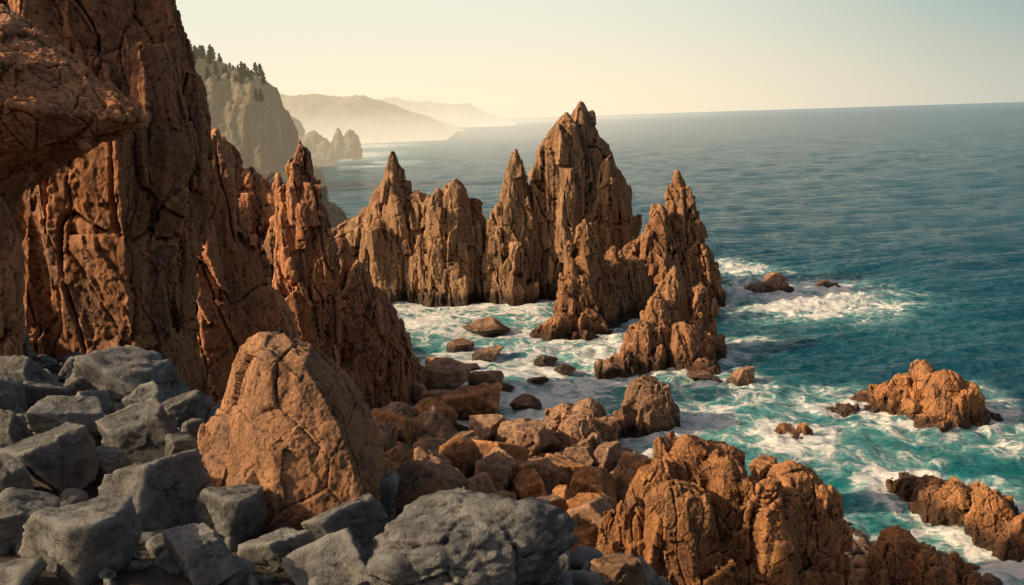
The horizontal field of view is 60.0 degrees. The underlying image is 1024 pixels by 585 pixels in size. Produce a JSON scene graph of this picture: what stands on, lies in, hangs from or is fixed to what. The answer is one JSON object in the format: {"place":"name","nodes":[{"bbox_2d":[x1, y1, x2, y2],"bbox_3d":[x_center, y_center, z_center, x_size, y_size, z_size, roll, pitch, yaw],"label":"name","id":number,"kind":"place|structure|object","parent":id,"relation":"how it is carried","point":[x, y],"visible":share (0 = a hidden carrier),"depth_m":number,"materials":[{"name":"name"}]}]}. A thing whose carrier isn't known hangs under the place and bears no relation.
{"place":"outdoors","nodes":[
{"label":"outdoors","id":0,"kind":"place"},
{"bbox_2d":[194,56,325,185],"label":"headland","id":1,"kind":"structure","parent":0,"point":[262,137],"depth_m":388.90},
{"bbox_2d":[262,171,352,227],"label":"headland","id":2,"kind":"structure","parent":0,"point":[337,215],"depth_m":237.16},
{"bbox_2d":[291,117,337,166],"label":"headland","id":3,"kind":"structure","parent":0,"point":[311,140],"depth_m":615.70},
{"bbox_2d":[280,93,468,143],"bbox_3d":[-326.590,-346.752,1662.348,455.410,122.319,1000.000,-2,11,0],"label":"hill","id":4,"kind":"structure","parent":0,"point":[366,119],"depth_m":1409.75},
{"bbox_2d":[0,367,871,584],"bbox_3d":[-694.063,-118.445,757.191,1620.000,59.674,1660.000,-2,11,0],"label":"ground","id":5,"kind":"structure","parent":0,"point":[154,574],"depth_m":9.40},
{"bbox_2d":[0,196,25,355],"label":"cliff","id":6,"kind":"structure","parent":5,"relation":"on","point":[12,306],"depth_m":20.59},
{"bbox_2d":[0,373,27,410],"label":"boulder","id":7,"kind":"object","parent":5,"relation":"on","point":[12,391],"visible":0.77,"depth_m":16.45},
{"bbox_2d":[0,452,33,491],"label":"boulder","id":8,"kind":"object","parent":5,"relation":"on","point":[14,473],"visible":0.66,"depth_m":11.30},
{"bbox_2d":[0,409,33,449],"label":"boulder","id":9,"kind":"object","parent":5,"relation":"on","point":[14,428],"visible":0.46,"depth_m":12.34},
{"bbox_2d":[22,326,30,357],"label":"boulder","id":10,"kind":"object","parent":5,"relation":"on","point":[26,347],"visible":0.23,"depth_m":23.36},
{"bbox_2d":[0,355,53,381],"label":"boulder","id":11,"kind":"object","parent":5,"relation":"on","point":[23,368],"visible":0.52,"depth_m":17.25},
{"bbox_2d":[0,487,60,550],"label":"boulder","id":12,"kind":"object","parent":5,"relation":"on","point":[18,507],"visible":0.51,"depth_m":10.45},
{"bbox_2d":[23,378,66,411],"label":"boulder","id":13,"kind":"object","parent":5,"relation":"on","point":[36,389],"visible":0.38,"depth_m":16.99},
{"bbox_2d":[0,422,98,492],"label":"boulder","id":14,"kind":"object","parent":5,"relation":"on","point":[60,458],"visible":0.91,"depth_m":11.61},
{"bbox_2d":[24,395,102,438],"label":"boulder","id":15,"kind":"object","parent":5,"relation":"on","point":[46,413],"visible":0.81,"depth_m":15.05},
{"bbox_2d":[58,356,74,382],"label":"boulder","id":16,"kind":"object","parent":5,"relation":"on","point":[65,372],"visible":0.23,"depth_m":19.05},
{"bbox_2d":[62,351,83,363],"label":"boulder","id":17,"kind":"object","parent":5,"relation":"on","point":[67,356],"visible":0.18,"depth_m":21.94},
{"bbox_2d":[0,4,147,218],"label":"cliff","id":18,"kind":"structure","parent":5,"relation":"on","point":[61,105],"depth_m":20.58,"materials":[{"name":"stone"}]},
{"bbox_2d":[63,376,95,395],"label":"boulder","id":19,"kind":"object","parent":5,"relation":"on","point":[74,385],"visible":0.29,"depth_m":17.77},
{"bbox_2d":[18,495,141,584],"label":"boulder","id":20,"kind":"object","parent":5,"relation":"on","point":[83,543],"visible":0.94,"depth_m":8.99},
{"bbox_2d":[75,390,112,414],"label":"boulder","id":21,"kind":"object","parent":5,"relation":"on","point":[103,396],"visible":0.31,"depth_m":15.98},
{"bbox_2d":[0,0,215,406],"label":"cliff","id":22,"kind":"structure","parent":5,"relation":"on","point":[112,233],"depth_m":29.95,"materials":[{"name":"stone"}]},
{"bbox_2d":[95,445,132,482],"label":"boulder","id":23,"kind":"object","parent":5,"relation":"on","point":[112,458],"visible":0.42,"depth_m":12.16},
{"bbox_2d":[111,402,124,413],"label":"boulder","id":24,"kind":"object","parent":5,"relation":"on","point":[116,407],"visible":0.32,"depth_m":16.02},
{"bbox_2d":[70,345,189,404],"bbox_3d":[-7.917,1.972,18.465,1.938,1.806,1.706,2,12,18],"label":"boulder","id":25,"kind":"object","parent":5,"relation":"on","point":[119,373],"visible":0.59,"depth_m":17.88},
{"bbox_2d":[95,397,178,463],"bbox_3d":[-5.579,2.194,13.361,1.156,0.986,0.931,-8,13,-29],"label":"boulder","id":26,"kind":"object","parent":5,"relation":"on","point":[138,432],"visible":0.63,"depth_m":13.15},
{"bbox_2d":[122,380,164,406],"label":"boulder","id":27,"kind":"object","parent":5,"relation":"on","point":[144,391],"visible":0.41,"depth_m":17.30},
{"bbox_2d":[97,448,210,530],"bbox_3d":[-4.612,2.643,11.274,1.258,1.124,1.110,2,12,18],"label":"boulder","id":28,"kind":"object","parent":5,"relation":"on","point":[164,492],"visible":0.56,"depth_m":11.11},
{"bbox_2d":[164,431,197,456],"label":"boulder","id":29,"kind":"object","parent":5,"relation":"on","point":[177,442],"visible":0.34,"depth_m":13.04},
{"bbox_2d":[161,390,213,427],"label":"boulder","id":30,"kind":"object","parent":5,"relation":"on","point":[181,409],"visible":0.58,"depth_m":16.03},
{"bbox_2d":[181,418,205,438],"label":"boulder","id":31,"kind":"object","parent":5,"relation":"on","point":[191,426],"visible":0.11,"depth_m":14.29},
{"bbox_2d":[162,523,242,584],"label":"boulder","id":32,"kind":"object","parent":5,"relation":"on","point":[201,554],"visible":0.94,"depth_m":9.35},
{"bbox_2d":[194,483,267,543],"bbox_3d":[-3.640,2.836,11.260,1.033,0.876,0.709,5,15,2],"label":"boulder","id":33,"kind":"object","parent":5,"relation":"on","point":[239,512],"visible":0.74,"depth_m":11.04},
{"bbox_2d":[195,128,301,405],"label":"cliff","id":34,"kind":"structure","parent":5,"relation":"on","point":[240,301],"depth_m":44.19,"materials":[{"name":"stone"}]},
{"bbox_2d":[221,135,284,285],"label":"cliff","id":35,"kind":"structure","parent":5,"relation":"on","point":[257,196],"depth_m":81.81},
{"bbox_2d":[237,527,315,574],"bbox_3d":[-2.701,3.025,10.280,0.815,0.558,0.568,4,13,27],"label":"boulder","id":36,"kind":"object","parent":5,"relation":"on","point":[269,551],"visible":0.76,"depth_m":10.16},
{"bbox_2d":[197,331,395,531],"bbox_3d":[-3.177,2.412,12.591,3.152,3.938,2.676,-2,11,0],"label":"boulder","id":37,"kind":"object","parent":5,"relation":"on","point":[290,426],"visible":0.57,"depth_m":11.53,"materials":[{"name":"stone"}]},
{"bbox_2d":[0,347,604,584],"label":"rubble","id":38,"kind":"object","parent":5,"relation":"on","point":[23,571],"visible":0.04,"depth_m":10.03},
{"bbox_2d":[272,138,341,365],"bbox_3d":[-13.816,0.569,59.039,4.507,21.396,4.358,-7,12,-26],"label":"rock pinnacle","id":39,"kind":"object","parent":5,"relation":"on","point":[306,275],"visible":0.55,"depth_m":57.23,"materials":[{"name":"stone"}]},
{"bbox_2d":[282,527,368,584],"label":"boulder","id":40,"kind":"object","parent":5,"relation":"on","point":[336,558],"visible":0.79,"depth_m":9.59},
{"bbox_2d":[301,493,387,551],"bbox_3d":[-2.021,2.927,10.822,0.983,0.855,0.803,3,12,24],"label":"boulder","id":41,"kind":"object","parent":5,"relation":"on","point":[363,518],"visible":0.62,"depth_m":10.73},
{"bbox_2d":[335,232,425,407],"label":"cliff","id":42,"kind":"structure","parent":5,"relation":"on","point":[380,364],"depth_m":91.80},
{"bbox_2d":[376,422,397,452],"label":"boulder","id":43,"kind":"object","parent":5,"relation":"on","point":[387,434],"visible":0.49,"depth_m":72.06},
{"bbox_2d":[379,469,398,522],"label":"boulder","id":44,"kind":"object","parent":5,"relation":"on","point":[388,483],"visible":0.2,"depth_m":11.80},
{"bbox_2d":[371,408,414,446],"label":"boulder","id":45,"kind":"object","parent":5,"relation":"on","point":[405,428],"visible":0.51,"depth_m":75.10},
{"bbox_2d":[385,445,406,462],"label":"boulder","id":46,"kind":"object","parent":5,"relation":"on","point":[395,453],"visible":0.33,"depth_m":67.12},
{"bbox_2d":[381,402,418,418],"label":"boulder","id":47,"kind":"object","parent":5,"relation":"on","point":[402,408],"visible":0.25,"depth_m":82.38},
{"bbox_2d":[397,441,427,465],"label":"boulder","id":48,"kind":"object","parent":5,"relation":"on","point":[408,456],"visible":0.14,"depth_m":62.63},
{"bbox_2d":[411,430,423,446],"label":"boulder","id":49,"kind":"object","parent":5,"relation":"on","point":[418,434],"visible":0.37,"depth_m":77.21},
{"bbox_2d":[410,380,426,403],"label":"boulder","id":50,"kind":"object","parent":5,"relation":"on","point":[417,388],"visible":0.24,"depth_m":93.83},
{"bbox_2d":[412,437,446,449],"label":"boulder","id":51,"kind":"object","parent":5,"relation":"on","point":[432,443],"visible":0.12,"depth_m":69.32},
{"bbox_2d":[395,460,465,509],"bbox_3d":[-1.283,2.826,12.786,1.040,0.858,0.941,9,16,44],"label":"boulder","id":52,"kind":"object","parent":5,"relation":"on","point":[418,479],"visible":0.56,"depth_m":12.62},
{"bbox_2d":[411,446,450,464],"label":"boulder","id":53,"kind":"object","parent":5,"relation":"on","point":[421,453],"visible":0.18,"depth_m":59.93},
{"bbox_2d":[413,405,457,437],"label":"boulder","id":54,"kind":"object","parent":5,"relation":"on","point":[432,420],"visible":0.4,"depth_m":79.12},
{"bbox_2d":[414,396,457,424],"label":"boulder","id":55,"kind":"object","parent":5,"relation":"on","point":[447,410],"visible":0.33,"depth_m":84.07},
{"bbox_2d":[421,389,467,420],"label":"boulder","id":56,"kind":"object","parent":5,"relation":"on","point":[437,393],"visible":0.23,"depth_m":89.53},
{"bbox_2d":[435,425,453,440],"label":"boulder","id":57,"kind":"object","parent":5,"relation":"on","point":[444,432],"visible":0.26,"depth_m":75.67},
{"bbox_2d":[438,435,482,478],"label":"boulder","id":58,"kind":"object","parent":5,"relation":"on","point":[463,454],"visible":0.56,"depth_m":64.81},
{"bbox_2d":[449,430,476,439],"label":"boulder","id":59,"kind":"object","parent":5,"relation":"on","point":[470,433],"visible":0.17,"depth_m":74.13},
{"bbox_2d":[441,382,502,420],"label":"boulder","id":60,"kind":"object","parent":5,"relation":"on","point":[482,399],"visible":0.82,"depth_m":88.42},
{"bbox_2d":[365,488,579,584],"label":"boulder","id":61,"kind":"object","parent":5,"relation":"on","point":[458,536],"visible":1,"depth_m":9.21,"materials":[{"name":"stone"}]},
{"bbox_2d":[464,472,496,493],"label":"boulder","id":62,"kind":"object","parent":5,"relation":"on","point":[481,482],"visible":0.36,"depth_m":61.32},
{"bbox_2d":[473,426,490,440],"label":"boulder","id":63,"kind":"object","parent":5,"relation":"on","point":[484,433],"visible":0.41,"depth_m":81.13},
{"bbox_2d":[468,414,504,439],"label":"boulder","id":64,"kind":"object","parent":5,"relation":"on","point":[491,423],"visible":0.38,"depth_m":83.28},
{"bbox_2d":[472,459,512,490],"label":"boulder","id":65,"kind":"object","parent":5,"relation":"on","point":[501,477],"visible":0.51,"depth_m":63.82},
{"bbox_2d":[472,439,528,461],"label":"boulder","id":66,"kind":"object","parent":5,"relation":"on","point":[518,453],"visible":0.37,"depth_m":70.58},
{"bbox_2d":[482,446,520,491],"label":"boulder","id":67,"kind":"object","parent":5,"relation":"on","point":[499,456],"visible":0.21,"depth_m":65.90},
{"bbox_2d":[492,417,531,441],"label":"boulder","id":68,"kind":"object","parent":5,"relation":"on","point":[505,431],"visible":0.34,"depth_m":81.90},
{"bbox_2d":[512,468,545,499],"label":"boulder","id":69,"kind":"object","parent":5,"relation":"on","point":[528,483],"visible":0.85,"depth_m":63.87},
{"bbox_2d":[513,419,550,455],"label":"boulder","id":70,"kind":"object","parent":5,"relation":"on","point":[533,436],"visible":0.78,"depth_m":75.95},
{"bbox_2d":[513,457,559,494],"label":"boulder","id":71,"kind":"object","parent":5,"relation":"on","point":[544,468],"visible":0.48,"depth_m":65.61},
{"bbox_2d":[530,558,560,584],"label":"boulder","id":72,"kind":"object","parent":5,"relation":"on","point":[552,575],"visible":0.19,"depth_m":10.74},
{"bbox_2d":[537,495,566,509],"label":"boulder","id":73,"kind":"object","parent":5,"relation":"on","point":[557,501],"visible":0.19,"depth_m":57.96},
{"bbox_2d":[552,484,573,499],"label":"boulder","id":74,"kind":"object","parent":5,"relation":"on","point":[563,491],"visible":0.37,"depth_m":61.73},
{"bbox_2d":[545,453,584,487],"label":"boulder","id":75,"kind":"object","parent":5,"relation":"on","point":[566,467],"visible":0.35,"depth_m":67.79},
{"bbox_2d":[559,551,570,571],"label":"boulder","id":76,"kind":"object","parent":5,"relation":"on","point":[564,562],"visible":0.2,"depth_m":11.51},
{"bbox_2d":[571,513,584,533],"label":"boulder","id":77,"kind":"object","parent":5,"relation":"on","point":[579,522],"visible":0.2,"depth_m":53.52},
{"bbox_2d":[563,446,593,465],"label":"boulder","id":78,"kind":"object","parent":5,"relation":"on","point":[583,455],"visible":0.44,"depth_m":75.02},
{"bbox_2d":[540,397,621,453],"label":"boulder","id":79,"kind":"object","parent":5,"relation":"on","point":[589,421],"visible":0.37,"depth_m":79.34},
{"bbox_2d":[569,525,598,552],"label":"boulder","id":80,"kind":"object","parent":5,"relation":"on","point":[588,537],"visible":0.38,"depth_m":50.52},
{"bbox_2d":[563,492,616,511],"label":"boulder","id":81,"kind":"object","parent":5,"relation":"on","point":[578,499],"visible":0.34,"depth_m":57.92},
{"bbox_2d":[567,497,613,528],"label":"boulder","id":82,"kind":"object","parent":5,"relation":"on","point":[590,511],"visible":0.3,"depth_m":55.84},
{"bbox_2d":[569,466,617,498],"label":"boulder","id":83,"kind":"object","parent":5,"relation":"on","point":[591,479],"visible":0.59,"depth_m":64.19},
{"bbox_2d":[592,441,621,471],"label":"boulder","id":84,"kind":"object","parent":5,"relation":"on","point":[607,455],"visible":0.62,"depth_m":74.74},
{"bbox_2d":[591,554,644,584],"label":"boulder","id":85,"kind":"object","parent":5,"relation":"on","point":[618,569],"visible":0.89,"depth_m":11.15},
{"bbox_2d":[612,450,650,500],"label":"boulder","id":86,"kind":"object","parent":5,"relation":"on","point":[624,473],"visible":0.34,"depth_m":65.30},
{"bbox_2d":[637,556,662,584],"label":"boulder","id":87,"kind":"object","parent":5,"relation":"on","point":[651,575],"visible":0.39,"depth_m":12.70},
{"bbox_2d":[594,431,754,584],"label":"boulder","id":88,"kind":"object","parent":5,"relation":"on","point":[681,514],"visible":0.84,"depth_m":45.20,"materials":[{"name":"stone"}]},
{"bbox_2d":[369,407,1002,584],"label":"rubble","id":89,"kind":"object","parent":5,"relation":"on","point":[861,544],"visible":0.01,"depth_m":59.39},
{"bbox_2d":[742,454,857,584],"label":"boulder","id":90,"kind":"object","parent":5,"relation":"on","point":[802,534],"visible":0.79,"depth_m":45.88,"materials":[{"name":"stone"}]},
{"bbox_2d":[376,97,515,127],"bbox_3d":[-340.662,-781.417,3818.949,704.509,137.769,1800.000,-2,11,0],"label":"hill","id":91,"kind":"structure","parent":0,"point":[468,115],"depth_m":3415.01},
{"bbox_2d":[176,0,1023,117],"label":"sky","id":92,"kind":"structure","parent":0,"point":[502,58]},
{"bbox_2d":[313,102,1023,584],"bbox_3d":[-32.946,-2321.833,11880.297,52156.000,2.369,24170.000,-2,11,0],"label":"sea","id":93,"kind":"structure","parent":0,"point":[903,226],"depth_m":154.33,"materials":[{"name":"liquid"}]},
{"bbox_2d":[311,128,362,161],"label":"sea stack","id":94,"kind":"object","parent":93,"relation":"in","point":[340,146],"visible":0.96,"depth_m":611.99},
{"bbox_2d":[332,151,426,304],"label":"sea stack","id":95,"kind":"object","parent":93,"relation":"in","point":[383,229],"visible":0.53,"depth_m":148.43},
{"bbox_2d":[423,358,470,390],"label":"boulder","id":96,"kind":"object","parent":93,"relation":"in","point":[448,373],"visible":0.81,"depth_m":97.80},
{"bbox_2d":[415,178,487,307],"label":"sea stack","id":97,"kind":"object","parent":93,"relation":"in","point":[450,246],"visible":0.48,"depth_m":144.44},
{"bbox_2d":[446,338,473,352],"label":"boulder","id":98,"kind":"object","parent":93,"relation":"in","point":[459,345],"visible":0.96,"depth_m":114.76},
{"bbox_2d":[461,316,509,337],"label":"boulder","id":99,"kind":"object","parent":93,"relation":"in","point":[489,326],"visible":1,"depth_m":124.94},
{"bbox_2d":[468,370,503,385],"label":"boulder","id":100,"kind":"object","parent":93,"relation":"in","point":[489,377],"visible":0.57,"depth_m":98.50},
{"bbox_2d":[472,345,503,361],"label":"boulder","id":101,"kind":"object","parent":93,"relation":"in","point":[487,354],"visible":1,"depth_m":111.62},
{"bbox_2d":[501,382,513,391],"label":"boulder","id":102,"kind":"object","parent":93,"relation":"in","point":[507,387],"visible":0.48,"depth_m":98.72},
{"bbox_2d":[482,149,543,305],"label":"sea stack","id":103,"kind":"object","parent":93,"relation":"in","point":[512,266],"visible":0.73,"depth_m":143.28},
{"bbox_2d":[509,393,541,410],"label":"boulder","id":104,"kind":"object","parent":93,"relation":"in","point":[524,401],"visible":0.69,"depth_m":91.23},
{"bbox_2d":[527,376,548,384],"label":"boulder","id":105,"kind":"object","parent":93,"relation":"in","point":[540,380],"visible":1,"depth_m":101.06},
{"bbox_2d":[533,355,558,365],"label":"boulder","id":106,"kind":"object","parent":93,"relation":"in","point":[543,360],"visible":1,"depth_m":109.29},
{"bbox_2d":[554,364,575,372],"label":"boulder","id":107,"kind":"object","parent":93,"relation":"in","point":[564,368],"visible":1,"depth_m":105.69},
{"bbox_2d":[528,101,641,300],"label":"sea stack","id":108,"kind":"object","parent":93,"relation":"in","point":[576,176],"visible":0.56,"depth_m":144.65,"materials":[{"name":"stone"}]},
{"bbox_2d":[529,219,655,340],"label":"sea stack","id":109,"kind":"object","parent":93,"relation":"in","point":[599,292],"visible":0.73,"depth_m":123.91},
{"bbox_2d":[595,359,622,375],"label":"boulder","id":110,"kind":"object","parent":93,"relation":"in","point":[610,365],"visible":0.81,"depth_m":103.06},
{"bbox_2d":[613,374,680,437],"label":"boulder","id":111,"kind":"object","parent":93,"relation":"in","point":[649,406],"visible":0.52,"depth_m":83.91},
{"bbox_2d":[594,265,726,379],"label":"sea stack","id":112,"kind":"object","parent":93,"relation":"in","point":[675,327],"visible":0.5,"depth_m":105.59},
{"bbox_2d":[622,170,726,306],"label":"sea stack","id":113,"kind":"object","parent":93,"relation":"in","point":[673,234],"visible":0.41,"depth_m":137.64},
{"bbox_2d":[686,370,721,382],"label":"boulder","id":114,"kind":"object","parent":93,"relation":"in","point":[695,376],"visible":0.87,"depth_m":99.30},
{"bbox_2d":[726,366,754,385],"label":"boulder","id":115,"kind":"object","parent":93,"relation":"in","point":[743,376],"visible":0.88,"depth_m":97.52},
{"bbox_2d":[743,272,794,292],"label":"reef rock","id":116,"kind":"object","parent":93,"relation":"in","point":[773,282],"visible":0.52,"depth_m":147.62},
{"bbox_2d":[774,422,812,439],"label":"reef rock","id":117,"kind":"object","parent":93,"relation":"in","point":[804,428],"visible":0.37,"depth_m":81.36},
{"bbox_2d":[815,279,840,287],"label":"reef rock","id":118,"kind":"object","parent":93,"relation":"in","point":[825,283],"visible":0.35,"depth_m":149.86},
{"bbox_2d":[827,402,878,417],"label":"reef rock","id":119,"kind":"object","parent":93,"relation":"in","point":[843,410],"visible":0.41,"depth_m":88.32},
{"bbox_2d":[859,525,956,584],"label":"boulder","id":120,"kind":"object","parent":93,"relation":"in","point":[897,555],"visible":0.99,"depth_m":50.93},
{"bbox_2d":[850,359,1003,432],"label":"rock islet","id":121,"kind":"object","parent":93,"relation":"in","point":[923,394],"visible":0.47,"depth_m":84.45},
{"bbox_2d":[886,471,1023,562],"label":"rock islet","id":122,"kind":"object","parent":93,"relation":"in","point":[987,518],"visible":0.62,"depth_m":64.49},
{"bbox_2d":[947,551,984,584],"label":"boulder","id":123,"kind":"object","parent":93,"relation":"in","point":[965,574],"visible":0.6,"depth_m":51.86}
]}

